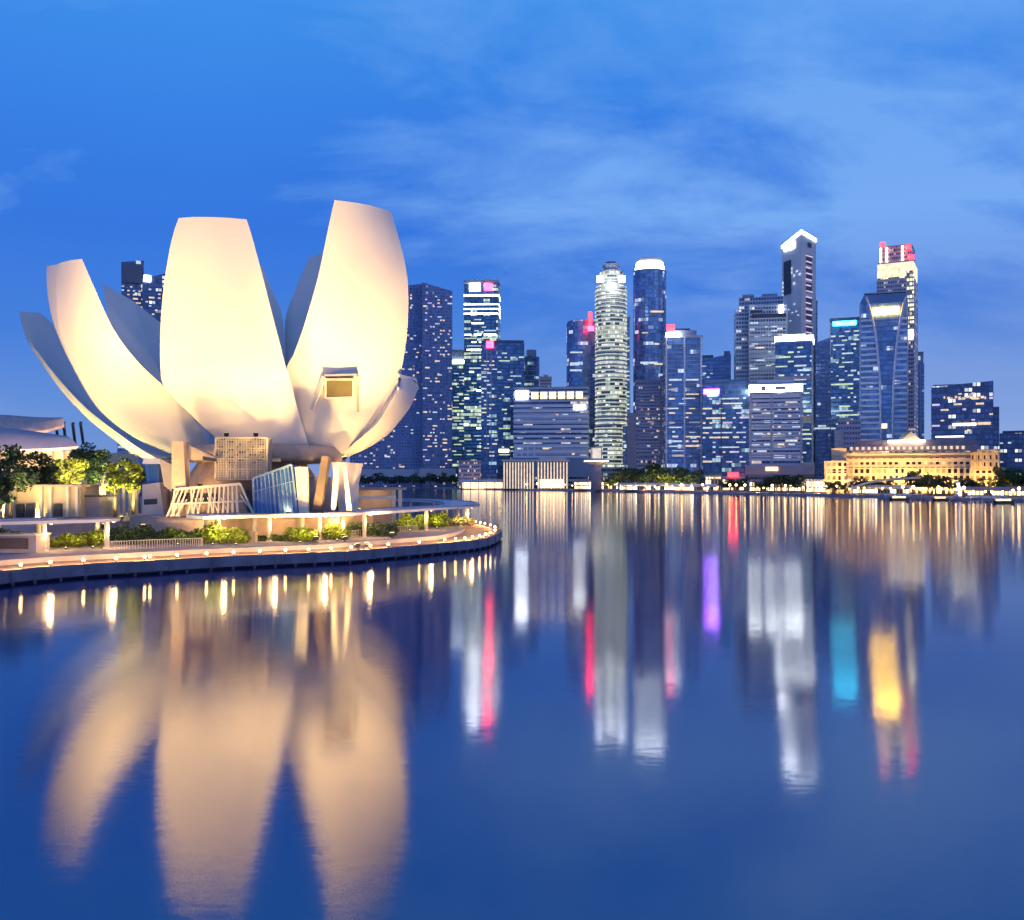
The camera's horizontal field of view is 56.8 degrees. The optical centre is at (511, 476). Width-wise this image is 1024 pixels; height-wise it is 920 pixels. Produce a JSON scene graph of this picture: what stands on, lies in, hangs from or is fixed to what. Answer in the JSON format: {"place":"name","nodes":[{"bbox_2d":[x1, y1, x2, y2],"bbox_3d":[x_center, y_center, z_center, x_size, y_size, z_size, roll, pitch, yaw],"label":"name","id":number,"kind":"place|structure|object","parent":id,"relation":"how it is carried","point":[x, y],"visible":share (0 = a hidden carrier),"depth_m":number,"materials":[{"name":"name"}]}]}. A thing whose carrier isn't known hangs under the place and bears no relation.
{"place":"outdoors","nodes":[
{"label":"outdoors","id":0,"kind":"place"},
{"bbox_2d":[1,499,141,536],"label":"terrace","id":1,"kind":"structure","parent":0,"point":[55,530],"depth_m":151.54,"materials":[{"name":"concrete"}]},
{"bbox_2d":[0,443,39,517],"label":"shade tree","id":2,"kind":"object","parent":1,"relation":"on","point":[13,455],"visible":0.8,"depth_m":157.84,"materials":[{"name":"green plant"}]},
{"bbox_2d":[16,450,59,484],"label":"shade tree","id":3,"kind":"object","parent":1,"relation":"on","point":[49,468],"visible":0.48,"depth_m":165.77,"materials":[{"name":"green plant"}]},
{"bbox_2d":[0,484,109,517],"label":"stone pavilion","id":4,"kind":"structure","parent":1,"relation":"on","point":[56,500],"depth_m":160.00,"materials":[{"name":"stone"}]},
{"bbox_2d":[53,457,89,483],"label":"shade tree","id":5,"kind":"object","parent":1,"relation":"on","point":[73,476],"visible":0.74,"depth_m":185.30,"materials":[{"name":"green plant"}]},
{"bbox_2d":[67,442,104,482],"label":"shade tree","id":6,"kind":"object","parent":1,"relation":"on","point":[82,452],"visible":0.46,"depth_m":203.78,"materials":[{"name":"green plant"}]},
{"bbox_2d":[84,495,116,517],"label":"terrace kiosk","id":7,"kind":"object","parent":1,"relation":"on","point":[98,506],"visible":0.82,"depth_m":162.00,"materials":[{"name":"grey concrete"}]},
{"bbox_2d":[82,449,118,484],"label":"shade tree","id":8,"kind":"object","parent":1,"relation":"on","point":[94,474],"visible":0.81,"depth_m":194.69,"materials":[{"name":"green plant"}]},
{"bbox_2d":[105,463,124,516],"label":"slim tree","id":9,"kind":"object","parent":1,"relation":"on","point":[116,480],"visible":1,"depth_m":171.75,"materials":[{"name":"green plant"}]},
{"bbox_2d":[112,457,132,484],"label":"shade tree","id":10,"kind":"object","parent":1,"relation":"on","point":[123,462],"visible":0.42,"depth_m":199.31,"materials":[{"name":"green plant"}]},
{"bbox_2d":[122,487,125,516],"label":"slim column","id":11,"kind":"structure","parent":1,"relation":"on","point":[123,501],"depth_m":178.00,"materials":[{"name":"beige paint"}]},
{"bbox_2d":[123,463,143,514],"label":"slim tree","id":12,"kind":"object","parent":1,"relation":"on","point":[131,487],"visible":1,"depth_m":167.48,"materials":[{"name":"green plant"}]},
{"bbox_2d":[129,468,146,512],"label":"shade tree","id":13,"kind":"object","parent":1,"relation":"on","point":[141,482],"visible":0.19,"depth_m":189.79,"materials":[{"name":"green plant"}]},
{"bbox_2d":[0,550,461,584],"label":"island ground","id":14,"kind":"structure","parent":0,"point":[208,568],"depth_m":117.90,"materials":[{"name":"concrete"}]},
{"bbox_2d":[0,522,498,570],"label":"boardwalk","id":15,"kind":"structure","parent":14,"relation":"on","point":[476,530],"depth_m":127.09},
{"bbox_2d":[0,523,501,583],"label":"boardwalk edge","id":16,"kind":"object","parent":15,"relation":"attached to","point":[28,574],"visible":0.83,"depth_m":118.27,"materials":[{"name":"concrete"}]},
{"bbox_2d":[0,496,463,565],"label":"terrace","id":17,"kind":"structure","parent":0,"point":[58,554],"depth_m":127.13,"materials":[{"name":"concrete"}]},
{"bbox_2d":[0,474,16,517],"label":"shade tree","id":18,"kind":"object","parent":17,"relation":"on","point":[6,497],"visible":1,"depth_m":149.79,"materials":[{"name":"green plant"}]},
{"bbox_2d":[0,533,50,552],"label":"stone planter","id":19,"kind":"object","parent":17,"relation":"on","point":[21,542],"visible":1,"depth_m":117.50,"materials":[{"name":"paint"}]},
{"bbox_2d":[0,516,120,551],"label":"ring canopy","id":20,"kind":"object","parent":17,"relation":"on","point":[41,523],"visible":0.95,"depth_m":121.44,"materials":[{"name":"white paint"}]},
{"bbox_2d":[50,533,85,546],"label":"shrub bed","id":21,"kind":"object","parent":17,"relation":"on","point":[68,540],"visible":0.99,"depth_m":126.60,"materials":[{"name":"green plant"}]},
{"bbox_2d":[0,415,137,498],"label":"theatre","id":22,"kind":"structure","parent":17,"relation":"on","point":[29,435],"depth_m":298.40,"materials":[{"name":"stone"}]},
{"bbox_2d":[76,529,109,545],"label":"shrub bed","id":23,"kind":"object","parent":17,"relation":"on","point":[92,537],"visible":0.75,"depth_m":128.58,"materials":[{"name":"green plant"}]},
{"bbox_2d":[109,524,163,544],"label":"shrub bed","id":24,"kind":"object","parent":17,"relation":"on","point":[125,534],"visible":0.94,"depth_m":131.62,"materials":[{"name":"green plant"}]},
{"bbox_2d":[109,538,202,549],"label":"railing","id":25,"kind":"object","parent":17,"relation":"on","point":[159,542],"visible":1,"depth_m":126.06,"materials":[{"name":"metal"}]},
{"bbox_2d":[157,526,205,543],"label":"shrub bed","id":26,"kind":"object","parent":17,"relation":"on","point":[171,533],"visible":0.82,"depth_m":133.41,"materials":[{"name":"green plant"}]},
{"bbox_2d":[199,520,251,543],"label":"shrub bed","id":27,"kind":"object","parent":17,"relation":"on","point":[230,535],"visible":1,"depth_m":133.60,"materials":[{"name":"green plant"}]},
{"bbox_2d":[129,515,372,539],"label":"podium","id":28,"kind":"object","parent":17,"relation":"on","point":[279,526],"visible":0.42,"depth_m":142.76,"materials":[{"name":"beige stone"}]},
{"bbox_2d":[19,200,418,516],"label":"lotus museum","id":29,"kind":"structure","parent":28,"relation":"on","point":[204,365],"depth_m":152.65,"materials":[{"name":"white concrete"}]},
{"bbox_2d":[134,513,330,517],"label":"podium paving","id":30,"kind":"structure","parent":28,"relation":"on","point":[154,516],"depth_m":145.77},
{"bbox_2d":[258,534,284,540],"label":"shrub bed","id":31,"kind":"object","parent":17,"relation":"on","point":[274,537],"visible":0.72,"depth_m":138.44,"materials":[{"name":"green plant"}]},
{"bbox_2d":[282,525,319,541],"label":"shrub bed","id":32,"kind":"object","parent":17,"relation":"on","point":[304,534],"visible":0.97,"depth_m":137.37,"materials":[{"name":"green plant"}]},
{"bbox_2d":[186,498,479,543],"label":"ring canopy","id":33,"kind":"object","parent":17,"relation":"on","point":[447,504],"visible":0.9,"depth_m":147.22,"materials":[{"name":"white paint"}]},
{"bbox_2d":[321,523,351,539],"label":"shrub bed","id":34,"kind":"object","parent":17,"relation":"on","point":[335,531],"visible":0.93,"depth_m":142.23,"materials":[{"name":"green plant"}]},
{"bbox_2d":[346,521,399,536],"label":"shrub bed","id":35,"kind":"object","parent":17,"relation":"on","point":[386,528],"visible":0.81,"depth_m":149.36,"materials":[{"name":"green plant"}]},
{"bbox_2d":[358,487,406,522],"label":"garden pergola","id":36,"kind":"object","parent":17,"relation":"on","point":[376,497],"visible":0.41,"depth_m":192.00,"materials":[{"name":"beige stone"}]},
{"bbox_2d":[393,512,423,529],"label":"shrub bed","id":37,"kind":"object","parent":17,"relation":"on","point":[403,522],"visible":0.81,"depth_m":167.73,"materials":[{"name":"green plant"}]},
{"bbox_2d":[428,511,449,526],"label":"shrub bed","id":38,"kind":"object","parent":17,"relation":"on","point":[433,520],"visible":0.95,"depth_m":176.60,"materials":[{"name":"green plant"}]},
{"bbox_2d":[444,515,475,526],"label":"shrub bed","id":39,"kind":"object","parent":17,"relation":"on","point":[459,520],"visible":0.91,"depth_m":181.92,"materials":[{"name":"green plant"}]},
{"bbox_2d":[452,350,463,485],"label":"office tower","id":40,"kind":"structure","parent":0,"point":[457,405],"depth_m":1119.90,"materials":[{"name":"blue"}]},
{"bbox_2d":[464,280,500,459],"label":"office tower","id":41,"kind":"structure","parent":0,"point":[482,309],"depth_m":1060.21,"materials":[{"name":"grey"}]},
{"bbox_2d":[481,341,496,478],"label":"office tower","id":42,"kind":"structure","parent":0,"point":[488,409],"depth_m":959.96,"materials":[{"name":"blue"}]},
{"bbox_2d":[496,340,523,478],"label":"office tower","id":43,"kind":"structure","parent":0,"point":[510,364],"depth_m":1009.79,"materials":[{"name":"blue"}]},
{"bbox_2d":[0,488,1023,919],"bbox_3d":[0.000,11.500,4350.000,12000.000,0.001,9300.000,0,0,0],"label":"water","id":44,"kind":"structure","parent":0,"point":[632,706],"depth_m":43.99,"materials":[{"name":"liquid"}]},
{"bbox_2d":[963,496,1006,501],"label":"jetty","id":45,"kind":"object","parent":44,"relation":"in","point":[970,500],"visible":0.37,"depth_m":430.50,"materials":[{"name":"grey concrete"}]},
{"bbox_2d":[992,498,1014,502],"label":"river boat","id":46,"kind":"object","parent":44,"relation":"on","point":[1003,500],"visible":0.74,"depth_m":413.60,"materials":[{"name":"metal"}]},
{"bbox_2d":[0,0,1023,476],"label":"sky","id":47,"kind":"structure","parent":0,"point":[531,147],"materials":[{"name":"blue"}]},
{"bbox_2d":[524,349,539,386],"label":"office tower","id":48,"kind":"structure","parent":0,"point":[531,369],"depth_m":1081.98,"materials":[{"name":"glass"}]},
{"bbox_2d":[540,375,551,386],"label":"office tower","id":49,"kind":"structure","parent":0,"point":[545,380],"depth_m":1209.87,"materials":[{"name":"stone"}]},
{"bbox_2d":[567,312,595,479],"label":"office tower","id":50,"kind":"structure","parent":0,"point":[581,353],"depth_m":948.61,"materials":[{"name":"blue"}]},
{"bbox_2d":[595,261,626,482],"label":"office tower","id":51,"kind":"structure","parent":0,"point":[611,352],"depth_m":877.32,"materials":[{"name":"grey"}]},
{"bbox_2d":[622,317,629,482],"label":"office tower","id":52,"kind":"structure","parent":0,"point":[624,446],"depth_m":914.79,"materials":[{"name":"grey"}]},
{"bbox_2d":[633,257,666,482],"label":"office tower","id":53,"kind":"structure","parent":0,"point":[649,303],"depth_m":948.69,"materials":[{"name":"blue"}]},
{"bbox_2d":[662,325,702,483],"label":"office tower","id":54,"kind":"structure","parent":0,"point":[682,396],"depth_m":800.01,"materials":[{"name":"blue glass"}]},
{"bbox_2d":[702,355,712,384],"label":"office tower","id":55,"kind":"structure","parent":0,"point":[707,367],"depth_m":1009.79,"materials":[{"name":"blue"}]},
{"bbox_2d":[407,487,1023,501],"bbox_3d":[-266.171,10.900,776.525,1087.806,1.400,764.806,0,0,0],"label":"quay promenade","id":56,"kind":"structure","parent":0,"point":[865,495],"depth_m":616.86,"materials":[{"name":"concrete"}]},
{"bbox_2d":[713,351,730,379],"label":"office tower","id":57,"kind":"structure","parent":0,"point":[722,367],"depth_m":1078.25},
{"bbox_2d":[452,481,1023,497],"bbox_3d":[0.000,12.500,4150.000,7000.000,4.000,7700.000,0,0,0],"label":"city ground","id":58,"kind":"structure","parent":0,"point":[964,495],"depth_m":568.50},
{"bbox_2d":[121,261,143,306],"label":"office tower","id":59,"kind":"structure","parent":58,"relation":"on","point":[132,274],"depth_m":899.07,"materials":[{"name":"grey"}]},
{"bbox_2d":[117,443,154,492],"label":"office block","id":60,"kind":"structure","parent":58,"relation":"on","point":[121,449],"depth_m":618.44,"materials":[{"name":"blue"}]},
{"bbox_2d":[142,274,164,482],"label":"office tower","id":61,"kind":"structure","parent":58,"relation":"on","point":[152,291],"depth_m":879.64,"materials":[{"name":"blue"}]},
{"bbox_2d":[350,284,420,486],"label":"apartment tower","id":62,"kind":"structure","parent":58,"relation":"on","point":[396,450],"depth_m":1011.83,"materials":[{"name":"blue"}]},
{"bbox_2d":[418,282,455,486],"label":"apartment tower","id":63,"kind":"structure","parent":58,"relation":"on","point":[436,380],"depth_m":999.83,"materials":[{"name":"blue"}]},
{"bbox_2d":[458,460,480,487],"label":"office block","id":64,"kind":"structure","parent":58,"relation":"on","point":[469,469],"depth_m":904.94,"materials":[{"name":"grey stone"}]},
{"bbox_2d":[460,479,502,488],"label":"pavilion","id":65,"kind":"structure","parent":58,"relation":"on","point":[479,483],"depth_m":867.63,"materials":[{"name":"grey"}]},
{"bbox_2d":[502,456,569,488],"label":"building","id":66,"kind":"structure","parent":58,"relation":"on","point":[519,474],"depth_m":824.52,"materials":[{"name":"paint"}]},
{"bbox_2d":[511,386,590,487],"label":"office block","id":67,"kind":"structure","parent":58,"relation":"on","point":[550,421],"depth_m":899.60,"materials":[{"name":"grey"}]},
{"bbox_2d":[573,480,617,489],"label":"waterside pavilion","id":68,"kind":"structure","parent":58,"relation":"on","point":[582,484],"depth_m":768.56,"materials":[{"name":"beige stone"}]},
{"bbox_2d":[584,447,608,489],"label":"lookout tower","id":69,"kind":"structure","parent":58,"relation":"on","point":[596,461],"depth_m":751.20,"materials":[{"name":"concrete"}]},
{"bbox_2d":[607,470,630,489],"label":"waterfront tree","id":70,"kind":"object","parent":58,"relation":"on","point":[619,479],"visible":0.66,"depth_m":750.89,"materials":[{"name":"green plant"}]},
{"bbox_2d":[625,467,649,482],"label":"waterfront tree","id":71,"kind":"object","parent":58,"relation":"on","point":[638,477],"visible":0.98,"depth_m":739.60,"materials":[{"name":"green plant"}]},
{"bbox_2d":[627,376,662,482],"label":"office block","id":72,"kind":"structure","parent":58,"relation":"on","point":[644,434],"depth_m":850.12,"materials":[{"name":"grey stone"}]},
{"bbox_2d":[617,483,675,490],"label":"waterside pavilion","id":73,"kind":"structure","parent":58,"relation":"on","point":[641,486],"depth_m":715.80,"materials":[{"name":"glass"}]},
{"bbox_2d":[635,462,660,482],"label":"waterfront tree","id":74,"kind":"object","parent":58,"relation":"on","point":[652,466],"visible":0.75,"depth_m":748.52,"materials":[{"name":"green plant"}]},
{"bbox_2d":[653,467,681,482],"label":"waterfront tree","id":75,"kind":"object","parent":58,"relation":"on","point":[666,475],"visible":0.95,"depth_m":738.15,"materials":[{"name":"green plant"}]},
{"bbox_2d":[664,466,690,481],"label":"waterfront tree","id":76,"kind":"object","parent":58,"relation":"on","point":[682,470],"visible":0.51,"depth_m":748.50,"materials":[{"name":"green plant"}]},
{"bbox_2d":[683,469,704,483],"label":"waterfront tree","id":77,"kind":"object","parent":58,"relation":"on","point":[691,478],"visible":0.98,"depth_m":740.00,"materials":[{"name":"green plant"}]},
{"bbox_2d":[673,484,718,491],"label":"waterside pavilion","id":78,"kind":"structure","parent":58,"relation":"on","point":[694,487],"depth_m":681.94,"materials":[{"name":"white paint"}]},
{"bbox_2d":[704,475,721,490],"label":"waterside pavilion","id":79,"kind":"structure","parent":58,"relation":"on","point":[712,479],"depth_m":719.56,"materials":[{"name":"beige paint"}]},
{"bbox_2d":[702,379,749,489],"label":"office block","id":80,"kind":"structure","parent":58,"relation":"on","point":[725,427],"depth_m":780.23,"materials":[{"name":"blue"}]},
{"bbox_2d":[721,472,745,490],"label":"waterside pavilion","id":81,"kind":"structure","parent":58,"relation":"on","point":[735,476],"depth_m":689.07,"materials":[{"name":"pink stone"}]},
{"bbox_2d":[763,475,784,492],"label":"waterfront tree","id":82,"kind":"object","parent":58,"relation":"on","point":[775,479],"visible":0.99,"depth_m":637.93,"materials":[{"name":"green plant"}]},
{"bbox_2d":[747,480,804,491],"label":"waterside pavilion","id":83,"kind":"structure","parent":58,"relation":"on","point":[770,488],"depth_m":655.54,"materials":[{"name":"beige paint"}]},
{"bbox_2d":[745,379,814,479],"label":"office block","id":84,"kind":"structure","parent":58,"relation":"on","point":[775,427],"depth_m":739.36,"materials":[{"name":"grey"}]},
{"bbox_2d":[781,474,796,492],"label":"waterfront tree","id":85,"kind":"object","parent":58,"relation":"on","point":[788,481],"visible":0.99,"depth_m":639.09,"materials":[{"name":"green plant"}]},
{"bbox_2d":[815,338,829,478],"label":"office tower","id":86,"kind":"structure","parent":58,"relation":"on","point":[822,401],"depth_m":960.12,"materials":[{"name":"blue"}]},
{"bbox_2d":[804,479,851,493],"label":"waterside pavilion","id":87,"kind":"structure","parent":58,"relation":"on","point":[815,484],"depth_m":608.04,"materials":[{"name":"paint"}]},
{"bbox_2d":[823,481,839,494],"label":"waterfront tree","id":88,"kind":"object","parent":58,"relation":"on","point":[834,487],"visible":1,"depth_m":558.99,"materials":[{"name":"green plant"}]},
{"bbox_2d":[835,417,860,478],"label":"office block","id":89,"kind":"structure","parent":58,"relation":"on","point":[847,433],"depth_m":719.45,"materials":[{"name":"beige stone"}]},
{"bbox_2d":[850,477,920,494],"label":"waterside pavilion","id":90,"kind":"structure","parent":58,"relation":"on","point":[886,489],"depth_m":553.84,"materials":[{"name":"paint"}]},
{"bbox_2d":[824,431,999,493],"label":"grand hotel","id":91,"kind":"structure","parent":58,"relation":"on","point":[954,457],"depth_m":599.44,"materials":[{"name":"stone"}]},
{"bbox_2d":[904,475,921,493],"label":"waterfront tree","id":92,"kind":"object","parent":58,"relation":"on","point":[912,482],"visible":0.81,"depth_m":564.74,"materials":[{"name":"green plant"}]},
{"bbox_2d":[915,472,940,494],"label":"waterfront tree","id":93,"kind":"object","parent":58,"relation":"on","point":[926,482],"visible":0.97,"depth_m":558.63,"materials":[{"name":"green plant"}]},
{"bbox_2d":[927,474,946,494],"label":"waterfront tree","id":94,"kind":"object","parent":58,"relation":"on","point":[939,478],"visible":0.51,"depth_m":563.78,"materials":[{"name":"green plant"}]},
{"bbox_2d":[931,381,998,448],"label":"office block","id":95,"kind":"structure","parent":58,"relation":"on","point":[967,410],"depth_m":719.90,"materials":[{"name":"blue"}]},
{"bbox_2d":[967,477,985,486],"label":"waterfront tree","id":96,"kind":"object","parent":58,"relation":"on","point":[973,483],"visible":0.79,"depth_m":571.47,"materials":[{"name":"green plant"}]},
{"bbox_2d":[964,487,1023,496],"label":"waterside pavilion","id":97,"kind":"structure","parent":58,"relation":"on","point":[997,491],"depth_m":492.25,"materials":[{"name":"white stone"}]},
{"bbox_2d":[985,474,1006,486],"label":"waterfront tree","id":98,"kind":"object","parent":58,"relation":"on","point":[992,483],"visible":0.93,"depth_m":583.71,"materials":[{"name":"green plant"}]},
{"bbox_2d":[992,465,1021,485],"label":"waterfront tree","id":99,"kind":"object","parent":58,"relation":"on","point":[996,470],"visible":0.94,"depth_m":582.43,"materials":[{"name":"green plant"}]},
{"bbox_2d":[999,431,1023,486],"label":"office block","id":100,"kind":"structure","parent":58,"relation":"on","point":[1011,448],"depth_m":802.91,"materials":[{"name":"blue"}]},
{"bbox_2d":[1000,467,1023,486],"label":"waterfront tree","id":101,"kind":"object","parent":58,"relation":"on","point":[1006,470],"visible":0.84,"depth_m":583.68,"materials":[{"name":"green plant"}]},
{"bbox_2d":[734,293,787,382],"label":"office tower","id":102,"kind":"structure","parent":0,"point":[760,324],"depth_m":910.28,"materials":[{"name":"metal"}]},
{"bbox_2d":[775,334,813,488],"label":"office tower","id":103,"kind":"structure","parent":0,"point":[794,356],"depth_m":827.70,"materials":[{"name":"blue"}]},
{"bbox_2d":[781,230,816,478],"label":"office tower","id":104,"kind":"structure","parent":0,"point":[799,273],"depth_m":965.92,"materials":[{"name":"grey"}]},
{"bbox_2d":[784,260,790,295],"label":"slot window","id":105,"kind":"structure","parent":104,"relation":"in","point":[787,264],"depth_m":974.85,"materials":[{"name":"glass"}]},
{"bbox_2d":[830,317,858,460],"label":"office tower","id":106,"kind":"structure","parent":0,"point":[844,367],"depth_m":860.36,"materials":[{"name":"blue"}]},
{"bbox_2d":[859,290,907,440],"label":"office tower","id":107,"kind":"structure","parent":0,"point":[883,365],"depth_m":779.65,"materials":[{"name":"blue"}]},
{"bbox_2d":[877,242,917,436],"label":"office tower","id":108,"kind":"structure","parent":0,"point":[896,268],"depth_m":898.71,"materials":[{"name":"grey"}]},
{"bbox_2d":[918,352,923,439],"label":"office tower","id":109,"kind":"structure","parent":0,"point":[920,397],"depth_m":948.05,"materials":[{"name":"blue"}]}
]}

